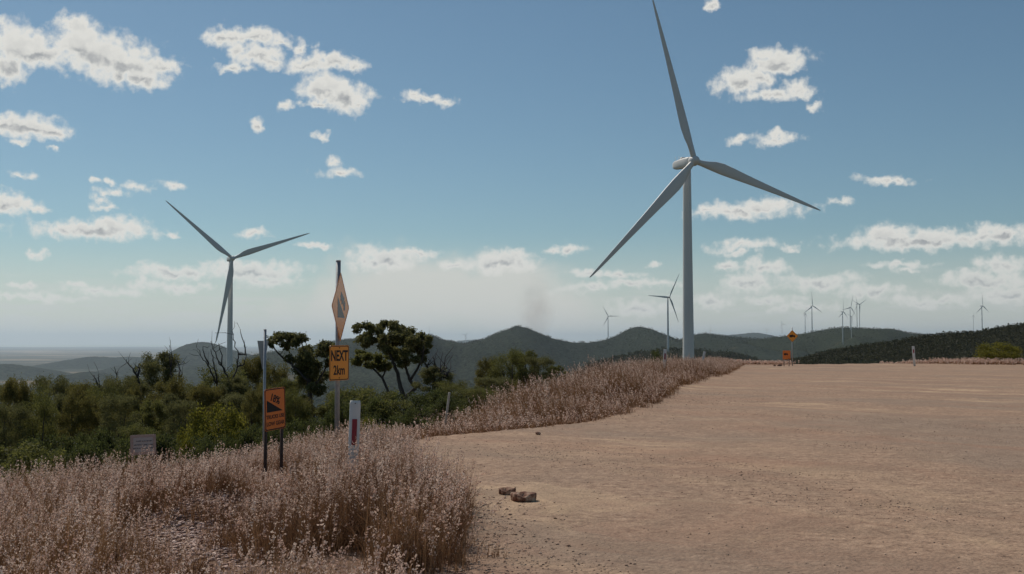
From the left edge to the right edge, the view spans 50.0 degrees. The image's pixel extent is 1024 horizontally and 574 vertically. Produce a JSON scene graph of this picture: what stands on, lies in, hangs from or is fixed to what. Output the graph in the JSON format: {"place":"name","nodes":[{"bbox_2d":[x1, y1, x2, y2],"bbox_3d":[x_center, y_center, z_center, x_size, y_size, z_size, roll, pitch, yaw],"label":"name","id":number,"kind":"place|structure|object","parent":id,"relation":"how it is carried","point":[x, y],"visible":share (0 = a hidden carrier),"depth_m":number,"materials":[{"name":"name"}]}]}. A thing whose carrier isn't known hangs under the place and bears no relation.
{"place":"outdoors","nodes":[
{"label":"outdoors","id":0,"kind":"place"},
{"bbox_2d":[0,364,72,379],"bbox_3d":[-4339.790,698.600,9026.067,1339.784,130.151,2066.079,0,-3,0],"label":"hill","id":1,"kind":"structure","parent":0,"point":[11,370],"depth_m":8965.52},
{"bbox_2d":[29,371,124,393],"bbox_3d":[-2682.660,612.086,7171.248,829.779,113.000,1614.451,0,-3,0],"label":"hill","id":2,"kind":"structure","parent":0,"point":[78,376],"depth_m":7100.54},
{"bbox_2d":[31,356,152,369],"bbox_3d":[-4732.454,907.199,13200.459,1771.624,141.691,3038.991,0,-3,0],"label":"hill","id":3,"kind":"structure","parent":0,"point":[93,362],"depth_m":12729.43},
{"bbox_2d":[96,342,253,377],"bbox_3d":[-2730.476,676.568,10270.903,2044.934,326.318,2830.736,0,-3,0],"label":"hill","id":4,"kind":"structure","parent":0,"point":[186,351],"depth_m":9924.21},
{"bbox_2d":[140,360,241,393],"bbox_3d":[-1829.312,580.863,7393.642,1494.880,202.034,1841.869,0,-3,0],"label":"hill","id":5,"kind":"structure","parent":0,"point":[190,374],"depth_m":7222.26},
{"bbox_2d":[0,409,512,573],"bbox_3d":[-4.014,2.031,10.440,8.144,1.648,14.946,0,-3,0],"label":"grass","id":6,"kind":"structure","parent":0,"point":[397,504],"depth_m":8.45,"materials":[{"name":"plant"}]},
{"bbox_2d":[257,341,268,368],"bbox_3d":[-5.415,2.718,23.889,0.054,3.095,0.600,-1,-3,10],"label":"give way sign","id":7,"kind":"object","parent":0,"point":[261,346],"visible":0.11,"depth_m":23.87,"materials":[{"name":"metal"}]},
{"bbox_2d":[341,496,574,573],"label":"gravel","id":8,"kind":"structure","parent":0,"point":[471,568],"depth_m":8.30,"materials":[{"name":"gravel"}]},
{"bbox_2d":[197,326,808,421],"bbox_3d":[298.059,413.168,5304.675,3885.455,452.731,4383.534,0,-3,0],"label":"hill","id":9,"kind":"structure","parent":0,"point":[363,377],"depth_m":5041.16,"materials":[{"name":"plant"}]},
{"bbox_2d":[193,325,798,385],"bbox_3d":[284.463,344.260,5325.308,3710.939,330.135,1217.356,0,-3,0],"label":"woodland","id":10,"kind":"object","parent":9,"relation":"on","point":[512,327],"visible":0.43,"depth_m":5367.78,"materials":[{"name":"plant"}]},
{"bbox_2d":[0,346,1023,573],"bbox_3d":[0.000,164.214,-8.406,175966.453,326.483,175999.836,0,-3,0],"label":"ground","id":11,"kind":"structure","parent":0,"point":[970,488],"depth_m":12.31,"materials":[{"name":"soil"}]},
{"bbox_2d":[0,400,33,476],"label":"eucalypt tree","id":12,"kind":"object","parent":11,"relation":"on","point":[18,414],"visible":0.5,"depth_m":32.79,"materials":[{"name":"green plant"}]},
{"bbox_2d":[0,372,41,451],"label":"eucalypt tree","id":13,"kind":"object","parent":11,"relation":"on","point":[12,391],"visible":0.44,"depth_m":44.57,"materials":[{"name":"green plant"}]},
{"bbox_2d":[0,437,47,484],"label":"shrub","id":14,"kind":"object","parent":11,"relation":"on","point":[26,444],"visible":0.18,"depth_m":25.76,"materials":[{"name":"green plant"}]},
{"bbox_2d":[0,443,68,490],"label":"shrub","id":15,"kind":"object","parent":11,"relation":"on","point":[27,458],"visible":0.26,"depth_m":21.84,"materials":[{"name":"green plant"}]},
{"bbox_2d":[11,379,57,451],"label":"eucalypt tree","id":16,"kind":"object","parent":11,"relation":"on","point":[43,391],"visible":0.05,"depth_m":51.84,"materials":[{"name":"green plant"}]},
{"bbox_2d":[9,390,60,450],"bbox_3d":[-14.562,4.662,33.765,1.756,2.967,1.760,-3,-4,45],"label":"eucalypt tree","id":17,"kind":"object","parent":11,"relation":"on","point":[42,409],"visible":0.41,"depth_m":33.87,"materials":[{"name":"green plant"}]},
{"bbox_2d":[31,371,70,438],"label":"eucalypt tree","id":18,"kind":"object","parent":11,"relation":"on","point":[58,387],"visible":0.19,"depth_m":59.57,"materials":[{"name":"green plant"}]},
{"bbox_2d":[27,431,87,474],"bbox_3d":[-11.584,4.413,27.797,1.731,1.514,1.371,1,-3,-24],"label":"shrub","id":19,"kind":"object","parent":11,"relation":"on","point":[68,443],"visible":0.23,"depth_m":27.88,"materials":[{"name":"green plant"}]},
{"bbox_2d":[38,392,83,448],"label":"eucalypt tree","id":20,"kind":"object","parent":11,"relation":"on","point":[59,398],"visible":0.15,"depth_m":43.43,"materials":[{"name":"green plant"}]},
{"bbox_2d":[51,388,104,451],"bbox_3d":[-14.121,4.798,35.770,1.559,3.076,1.714,-1,-3,21],"label":"eucalypt tree","id":21,"kind":"object","parent":11,"relation":"on","point":[87,416],"visible":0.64,"depth_m":35.49,"materials":[{"name":"green plant"}]},
{"bbox_2d":[38,440,119,476],"bbox_3d":[-9.402,4.132,23.801,1.682,1.600,1.683,1,-3,-21],"label":"shrub","id":22,"kind":"object","parent":11,"relation":"on","point":[82,453],"visible":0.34,"depth_m":23.66,"materials":[{"name":"green plant"}]},
{"bbox_2d":[63,379,100,432],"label":"eucalypt tree","id":23,"kind":"object","parent":11,"relation":"on","point":[76,388],"visible":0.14,"depth_m":55.53,"materials":[{"name":"green plant"}]},
{"bbox_2d":[76,394,113,445],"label":"eucalypt tree","id":24,"kind":"object","parent":11,"relation":"on","point":[97,406],"visible":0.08,"depth_m":41.51,"materials":[{"name":"green plant"}]},
{"bbox_2d":[71,425,119,454],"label":"shrub","id":25,"kind":"object","parent":11,"relation":"on","point":[104,433],"visible":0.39,"depth_m":29.67,"materials":[{"name":"green plant"}]},
{"bbox_2d":[82,381,123,455],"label":"eucalypt tree","id":26,"kind":"object","parent":11,"relation":"on","point":[96,392],"visible":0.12,"depth_m":49.87,"materials":[{"name":"green plant"}]},
{"bbox_2d":[78,433,136,479],"bbox_3d":[-9.123,4.056,24.820,1.224,1.558,1.545,-2,-3,29],"label":"shrub","id":27,"kind":"object","parent":11,"relation":"on","point":[102,443],"visible":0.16,"depth_m":24.75,"materials":[{"name":"green plant"}]},
{"bbox_2d":[97,392,141,459],"bbox_3d":[-12.103,4.459,33.815,1.596,2.480,1.543,-3,-4,43],"label":"eucalypt tree","id":28,"kind":"object","parent":11,"relation":"on","point":[124,402],"visible":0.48,"depth_m":33.62,"materials":[{"name":"green plant"}]},
{"bbox_2d":[97,372,141,424],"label":"eucalypt tree","id":29,"kind":"object","parent":11,"relation":"on","point":[129,381],"visible":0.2,"depth_m":51.53,"materials":[{"name":"green plant"}]},
{"bbox_2d":[110,382,143,459],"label":"eucalypt tree","id":30,"kind":"object","parent":11,"relation":"on","point":[135,391],"visible":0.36,"depth_m":41.76,"materials":[{"name":"green plant"}]},
{"bbox_2d":[118,351,144,402],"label":"dead tree","id":31,"kind":"object","parent":11,"relation":"on","point":[136,373],"visible":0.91,"depth_m":51.73,"materials":[{"name":"brown wood"}]},
{"bbox_2d":[109,421,160,465],"bbox_3d":[-9.101,3.889,26.877,1.462,1.250,1.460,1,-3,-11],"label":"shrub","id":32,"kind":"object","parent":11,"relation":"on","point":[136,430],"visible":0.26,"depth_m":26.60,"materials":[{"name":"green plant"}]},
{"bbox_2d":[121,375,153,418],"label":"eucalypt tree","id":33,"kind":"object","parent":11,"relation":"on","point":[144,388],"visible":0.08,"depth_m":53.74,"materials":[{"name":"green plant"}]},
{"bbox_2d":[130,434,155,469],"bbox_3d":[-5.010,2.580,14.897,0.341,1.159,0.039,1,-3,-12],"label":"notice board","id":34,"kind":"object","parent":11,"relation":"on","point":[138,443],"visible":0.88,"depth_m":14.90,"materials":[{"name":"grey"}]},
{"bbox_2d":[129,398,171,434],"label":"eucalypt tree","id":35,"kind":"object","parent":11,"relation":"on","point":[148,415],"visible":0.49,"depth_m":35.71,"materials":[{"name":"green plant"}]},
{"bbox_2d":[121,428,190,471],"bbox_3d":[-7.601,3.825,23.724,1.542,1.558,1.542,2,-4,-36],"label":"shrub","id":36,"kind":"object","parent":11,"relation":"on","point":[164,442],"visible":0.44,"depth_m":23.49,"materials":[{"name":"green plant"}]},
{"bbox_2d":[131,350,184,399],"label":"eucalypt tree","id":37,"kind":"object","parent":11,"relation":"on","point":[152,368],"visible":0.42,"depth_m":61.73,"materials":[{"name":"green plant"}]},
{"bbox_2d":[134,373,193,443],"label":"eucalypt tree","id":38,"kind":"object","parent":11,"relation":"on","point":[177,387],"visible":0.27,"depth_m":43.55,"materials":[{"name":"green plant"}]},
{"bbox_2d":[152,392,190,444],"bbox_3d":[-12.277,5.103,39.812,1.499,2.567,1.391,3,-4,-45],"label":"eucalypt tree","id":39,"kind":"object","parent":11,"relation":"on","point":[168,397],"visible":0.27,"depth_m":39.70,"materials":[{"name":"green plant"}]},
{"bbox_2d":[162,399,199,449],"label":"eucalypt tree","id":40,"kind":"object","parent":11,"relation":"on","point":[175,408],"visible":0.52,"depth_m":33.66,"materials":[{"name":"green plant"}]},
{"bbox_2d":[172,426,204,466],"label":"shrub","id":41,"kind":"object","parent":11,"relation":"on","point":[187,443],"visible":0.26,"depth_m":24.89,"materials":[{"name":"green plant"}]},
{"bbox_2d":[181,431,227,470],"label":"shrub","id":42,"kind":"object","parent":11,"relation":"on","point":[205,444],"visible":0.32,"depth_m":23.77,"materials":[{"name":"green plant"}]},
{"bbox_2d":[191,342,217,386],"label":"dead tree","id":43,"kind":"object","parent":11,"relation":"on","point":[207,363],"visible":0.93,"depth_m":45.81,"materials":[{"name":"brown wood"}]},
{"bbox_2d":[185,382,226,428],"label":"eucalypt tree","id":44,"kind":"object","parent":11,"relation":"on","point":[199,391],"visible":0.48,"depth_m":42.61,"materials":[{"name":"green plant"}]},
{"bbox_2d":[185,401,249,454],"bbox_3d":[-7.197,3.613,26.765,1.690,1.726,2.010,1,-3,-19],"label":"shrub","id":45,"kind":"object","parent":11,"relation":"on","point":[234,422],"visible":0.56,"depth_m":26.58,"materials":[{"name":"green plant"}]},
{"bbox_2d":[190,361,254,436],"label":"eucalypt tree","id":46,"kind":"object","parent":11,"relation":"on","point":[208,380],"visible":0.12,"depth_m":47.51,"materials":[{"name":"green plant"}]},
{"bbox_2d":[211,336,233,431],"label":"dead tree","id":47,"kind":"object","parent":11,"relation":"on","point":[223,367],"visible":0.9,"depth_m":44.88,"materials":[{"name":"brown wood"}]},
{"bbox_2d":[103,489,356,573],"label":"rubble","id":48,"kind":"object","parent":11,"relation":"on","point":[179,534],"visible":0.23,"depth_m":9.45,"materials":[{"name":"grey stone"}]},
{"bbox_2d":[218,376,251,426],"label":"eucalypt tree","id":49,"kind":"object","parent":11,"relation":"on","point":[238,385],"visible":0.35,"depth_m":43.74,"materials":[{"name":"green plant"}]},
{"bbox_2d":[212,426,258,458],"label":"shrub","id":50,"kind":"object","parent":11,"relation":"on","point":[244,437],"visible":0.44,"depth_m":22.77,"materials":[{"name":"green plant"}]},
{"bbox_2d":[224,321,246,408],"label":"dead tree","id":51,"kind":"object","parent":11,"relation":"on","point":[238,352],"visible":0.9,"depth_m":46.88,"materials":[{"name":"brown wood"}]},
{"bbox_2d":[166,201,308,379],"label":"wind turbine","id":52,"kind":"object","parent":11,"relation":"on","point":[228,293],"visible":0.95,"depth_m":734.15,"materials":[{"name":"paint"}]},
{"bbox_2d":[217,391,262,434],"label":"eucalypt tree","id":53,"kind":"object","parent":11,"relation":"on","point":[237,399],"visible":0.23,"depth_m":37.50,"materials":[{"name":"green plant"}]},
{"bbox_2d":[241,387,262,437],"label":"eucalypt tree","id":54,"kind":"object","parent":11,"relation":"on","point":[253,417],"visible":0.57,"depth_m":29.62,"materials":[{"name":"green plant"}]},
{"bbox_2d":[236,352,271,439],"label":"eucalypt tree","id":55,"kind":"object","parent":11,"relation":"on","point":[253,374],"visible":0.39,"depth_m":49.65,"materials":[{"name":"green plant"}]},
{"bbox_2d":[262,329,266,446],"bbox_3d":[-4.493,2.336,19.907,0.053,3.138,0.053,0,-3,0],"label":"sign pole","id":56,"kind":"object","parent":11,"relation":"on","point":[264,366],"visible":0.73,"depth_m":19.93,"materials":[{"name":"metal"}]},
{"bbox_2d":[242,421,289,459],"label":"shrub","id":57,"kind":"object","parent":11,"relation":"on","point":[258,435],"visible":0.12,"depth_m":22.75,"materials":[{"name":"green plant"}]},
{"bbox_2d":[263,387,285,481],"bbox_3d":[-2.716,1.877,12.522,0.031,1.460,0.395,-1,-3,26],"label":"gradient sign","id":58,"kind":"object","parent":11,"relation":"on","point":[274,410],"visible":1,"depth_m":12.53,"materials":[{"name":"metal"}]},
{"bbox_2d":[259,361,291,395],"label":"eucalypt tree","id":59,"kind":"object","parent":11,"relation":"on","point":[278,376],"visible":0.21,"depth_m":46.48,"materials":[{"name":"green plant"}]},
{"bbox_2d":[255,428,302,456],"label":"shrub","id":60,"kind":"object","parent":11,"relation":"on","point":[273,434],"visible":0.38,"depth_m":21.71,"materials":[{"name":"green plant"}]},
{"bbox_2d":[275,377,313,401],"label":"eucalypt tree","id":61,"kind":"object","parent":11,"relation":"on","point":[289,384],"visible":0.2,"depth_m":43.73,"materials":[{"name":"green plant"}]},
{"bbox_2d":[279,388,313,434],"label":"eucalypt tree","id":62,"kind":"object","parent":11,"relation":"on","point":[302,415],"visible":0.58,"depth_m":31.65,"materials":[{"name":"green plant"}]},
{"bbox_2d":[277,397,321,436],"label":"eucalypt tree","id":63,"kind":"object","parent":11,"relation":"on","point":[312,409],"visible":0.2,"depth_m":37.64,"materials":[{"name":"green plant"}]},
{"bbox_2d":[266,331,334,433],"bbox_3d":[-7.706,3.492,39.847,2.802,3.850,1.978,0,-3,0],"label":"eucalypt tree","id":64,"kind":"object","parent":11,"relation":"on","point":[307,369],"visible":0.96,"depth_m":39.70,"materials":[{"name":"green plant"}]},
{"bbox_2d":[278,417,329,443],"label":"shrub","id":65,"kind":"object","parent":11,"relation":"on","point":[299,424],"visible":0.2,"depth_m":23.82,"materials":[{"name":"green plant"}]},
{"bbox_2d":[307,415,331,435],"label":"shrub","id":66,"kind":"object","parent":11,"relation":"on","point":[321,421],"visible":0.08,"depth_m":25.66,"materials":[{"name":"green plant"}]},
{"bbox_2d":[313,392,348,419],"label":"eucalypt tree","id":67,"kind":"object","parent":11,"relation":"on","point":[321,410],"visible":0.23,"depth_m":35.62,"materials":[{"name":"green plant"}]},
{"bbox_2d":[329,260,348,442],"bbox_3d":[-2.476,1.191,15.693,0.157,3.164,0.970,-1,-3,12],"label":"warning sign","id":68,"kind":"object","parent":11,"relation":"on","point":[338,362],"visible":0.99,"depth_m":15.71,"materials":[{"name":"metal"}]},
{"bbox_2d":[319,393,366,437],"bbox_3d":[-3.673,3.052,23.900,1.187,1.588,0.940,-3,-4,41],"label":"shrub","id":69,"kind":"object","parent":11,"relation":"on","point":[331,413],"visible":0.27,"depth_m":23.89,"materials":[{"name":"green plant"}]},
{"bbox_2d":[323,384,378,407],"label":"shrub","id":70,"kind":"object","parent":11,"relation":"on","point":[351,392],"visible":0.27,"depth_m":26.76,"materials":[{"name":"green plant"}]},
{"bbox_2d":[348,400,360,473],"bbox_3d":[-1.480,1.695,10.221,0.101,1.272,0.030,2,-3,-10],"label":"guide post","id":71,"kind":"object","parent":11,"relation":"on","point":[354,421],"visible":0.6,"depth_m":10.24,"materials":[{"name":"plastic"}]},
{"bbox_2d":[341,394,395,429],"bbox_3d":[-3.100,3.057,23.871,1.262,1.478,1.262,2,-3,-28],"label":"shrub","id":72,"kind":"object","parent":11,"relation":"on","point":[368,410],"visible":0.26,"depth_m":23.75,"materials":[{"name":"green plant"}]},
{"bbox_2d":[349,348,392,393],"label":"eucalypt tree","id":73,"kind":"object","parent":11,"relation":"on","point":[376,360],"visible":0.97,"depth_m":37.87,"materials":[{"name":"green plant"}]},
{"bbox_2d":[346,386,402,417],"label":"shrub","id":74,"kind":"object","parent":11,"relation":"on","point":[366,397],"visible":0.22,"depth_m":25.91,"materials":[{"name":"green plant"}]},
{"bbox_2d":[360,412,402,430],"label":"shrub","id":75,"kind":"object","parent":11,"relation":"on","point":[375,418],"visible":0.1,"depth_m":22.00,"materials":[{"name":"green plant"}]},
{"bbox_2d":[351,319,432,413],"bbox_3d":[-3.913,2.744,35.956,2.803,3.486,2.293,0,-3,0],"label":"eucalypt tree","id":76,"kind":"object","parent":11,"relation":"on","point":[405,338],"visible":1,"depth_m":35.68,"materials":[{"name":"green plant"}]},
{"bbox_2d":[364,395,419,426],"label":"shrub","id":77,"kind":"object","parent":11,"relation":"on","point":[389,405],"visible":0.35,"depth_m":23.71,"materials":[{"name":"green plant"}]},
{"bbox_2d":[382,391,431,419],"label":"shrub","id":78,"kind":"object","parent":11,"relation":"on","point":[402,396],"visible":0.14,"depth_m":25.67,"materials":[{"name":"green plant"}]},
{"bbox_2d":[392,403,438,432],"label":"shrub","id":79,"kind":"object","parent":11,"relation":"on","point":[408,419],"visible":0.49,"depth_m":21.71,"materials":[{"name":"green plant"}]},
{"bbox_2d":[403,387,452,424],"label":"shrub","id":80,"kind":"object","parent":11,"relation":"on","point":[432,397],"visible":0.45,"depth_m":25.77,"materials":[{"name":"green plant"}]},
{"bbox_2d":[409,365,455,413],"bbox_3d":[-2.233,3.027,30.904,1.344,1.673,1.246,0,-3,4],"label":"eucalypt tree","id":81,"kind":"object","parent":11,"relation":"on","point":[427,376],"visible":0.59,"depth_m":30.69,"materials":[{"name":"green plant"}]},
{"bbox_2d":[436,349,453,414],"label":"dead tree","id":82,"kind":"object","parent":11,"relation":"on","point":[446,374],"visible":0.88,"depth_m":30.72,"materials":[{"name":"brown wood"}]},
{"bbox_2d":[424,394,474,422],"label":"shrub","id":83,"kind":"object","parent":11,"relation":"on","point":[440,405],"visible":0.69,"depth_m":24.67,"materials":[{"name":"green plant"}]},
{"bbox_2d":[433,378,477,416],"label":"eucalypt tree","id":84,"kind":"object","parent":11,"relation":"on","point":[447,386],"visible":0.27,"depth_m":29.67,"materials":[{"name":"green plant"}]},
{"bbox_2d":[450,386,499,418],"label":"eucalypt tree","id":85,"kind":"object","parent":11,"relation":"on","point":[470,392],"visible":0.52,"depth_m":27.62,"materials":[{"name":"green plant"}]},
{"bbox_2d":[473,354,497,389],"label":"eucalypt tree","id":86,"kind":"object","parent":11,"relation":"on","point":[480,373],"visible":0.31,"depth_m":33.68,"materials":[{"name":"green plant"}]},
{"bbox_2d":[474,375,514,405],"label":"eucalypt tree","id":87,"kind":"object","parent":11,"relation":"on","point":[490,381],"visible":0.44,"depth_m":30.80,"materials":[{"name":"green plant"}]},
{"bbox_2d":[484,347,528,404],"bbox_3d":[-0.070,2.749,32.861,1.589,1.990,1.586,0,-3,-5],"label":"eucalypt tree","id":88,"kind":"object","parent":11,"relation":"on","point":[513,359],"visible":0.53,"depth_m":32.85,"materials":[{"name":"green plant"}]},
{"bbox_2d":[499,487,515,494],"bbox_3d":[-0.049,2.039,10.964,0.169,0.078,0.115,-1,-3,11],"label":"rock","id":89,"kind":"object","parent":11,"relation":"on","point":[505,490],"visible":0.93,"depth_m":10.94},
{"bbox_2d":[510,491,536,501],"bbox_3d":[0.113,2.010,10.516,0.248,0.099,0.175,0,-3,-6],"label":"rock","id":90,"kind":"object","parent":11,"relation":"on","point":[523,496],"visible":1,"depth_m":10.47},
{"bbox_2d":[509,349,541,390],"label":"eucalypt tree","id":91,"kind":"object","parent":11,"relation":"on","point":[528,352],"visible":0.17,"depth_m":34.84,"materials":[{"name":"green plant"}]},
{"bbox_2d":[315,353,745,445],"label":"grass","id":92,"kind":"structure","parent":11,"relation":"on","point":[652,381],"depth_m":25.53,"materials":[{"name":"plant"}]},
{"bbox_2d":[517,354,556,392],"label":"eucalypt tree","id":93,"kind":"object","parent":11,"relation":"on","point":[532,360],"visible":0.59,"depth_m":32.83,"materials":[{"name":"green plant"}]},
{"bbox_2d":[546,365,566,386],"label":"eucalypt tree","id":94,"kind":"object","parent":11,"relation":"on","point":[558,369],"visible":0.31,"depth_m":33.84,"materials":[{"name":"green plant"}]},
{"bbox_2d":[589,0,820,359],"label":"wind turbine","id":95,"kind":"object","parent":11,"relation":"on","point":[678,181],"visible":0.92,"depth_m":373.60,"materials":[{"name":"paint"}]},
{"bbox_2d":[787,327,797,365],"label":"warning sign","id":96,"kind":"object","parent":11,"relation":"on","point":[792,336],"visible":0.92,"depth_m":71.89,"materials":[{"name":"metal"}]},
{"bbox_2d":[728,357,1023,364],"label":"grass","id":97,"kind":"structure","parent":11,"relation":"on","point":[979,361],"depth_m":76.37,"materials":[{"name":"plant"}]},
{"bbox_2d":[972,341,1023,362],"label":"shrub","id":98,"kind":"object","parent":11,"relation":"on","point":[988,352],"visible":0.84,"depth_m":78.56,"materials":[{"name":"green plant"}]},
{"bbox_2d":[0,0,1023,346],"label":"sky","id":99,"kind":"structure","parent":0,"point":[468,167],"materials":[{"name":"blue"}]},
{"bbox_2d":[577,350,751,377],"bbox_3d":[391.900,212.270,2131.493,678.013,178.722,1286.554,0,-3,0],"label":"hill","id":100,"kind":"structure","parent":0,"point":[714,354],"depth_m":2215.70,"materials":[{"name":"plant"}]},
{"bbox_2d":[648,275,678,351],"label":"wind turbine","id":101,"kind":"object","parent":100,"relation":"on","point":[667,297],"visible":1,"depth_m":2201.72,"materials":[{"name":"paint"}]},
{"bbox_2d":[563,346,769,380],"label":"woodland","id":102,"kind":"object","parent":100,"relation":"on","point":[721,353],"visible":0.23,"depth_m":2218.04,"materials":[{"name":"plant"}]},
{"bbox_2d":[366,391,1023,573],"bbox_3d":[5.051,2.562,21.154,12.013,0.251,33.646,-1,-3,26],"label":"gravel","id":103,"kind":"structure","parent":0,"point":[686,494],"depth_m":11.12,"materials":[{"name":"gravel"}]},
{"bbox_2d":[726,333,776,338],"bbox_3d":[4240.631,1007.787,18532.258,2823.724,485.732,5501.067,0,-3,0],"label":"hill","id":104,"kind":"structure","parent":0,"point":[757,335],"depth_m":18648.88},
{"bbox_2d":[745,328,930,354],"bbox_3d":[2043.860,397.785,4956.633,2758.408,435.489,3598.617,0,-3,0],"label":"hill","id":105,"kind":"structure","parent":0,"point":[821,344],"depth_m":4859.03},
{"bbox_2d":[743,326,927,351],"bbox_3d":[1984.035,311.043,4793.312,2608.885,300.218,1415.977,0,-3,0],"label":"woodland","id":106,"kind":"object","parent":105,"relation":"on","point":[838,335],"visible":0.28,"depth_m":5015.74,"materials":[{"name":"plant"}]},
{"bbox_2d":[794,327,1023,363],"bbox_3d":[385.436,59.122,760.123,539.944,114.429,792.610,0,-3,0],"label":"hill","id":107,"kind":"structure","parent":0,"point":[960,354],"depth_m":783.96,"materials":[{"name":"plant"}]},
{"bbox_2d":[785,322,1023,363],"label":"woodland","id":108,"kind":"object","parent":107,"relation":"on","point":[905,345],"visible":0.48,"depth_m":791.76,"materials":[{"name":"plant"}]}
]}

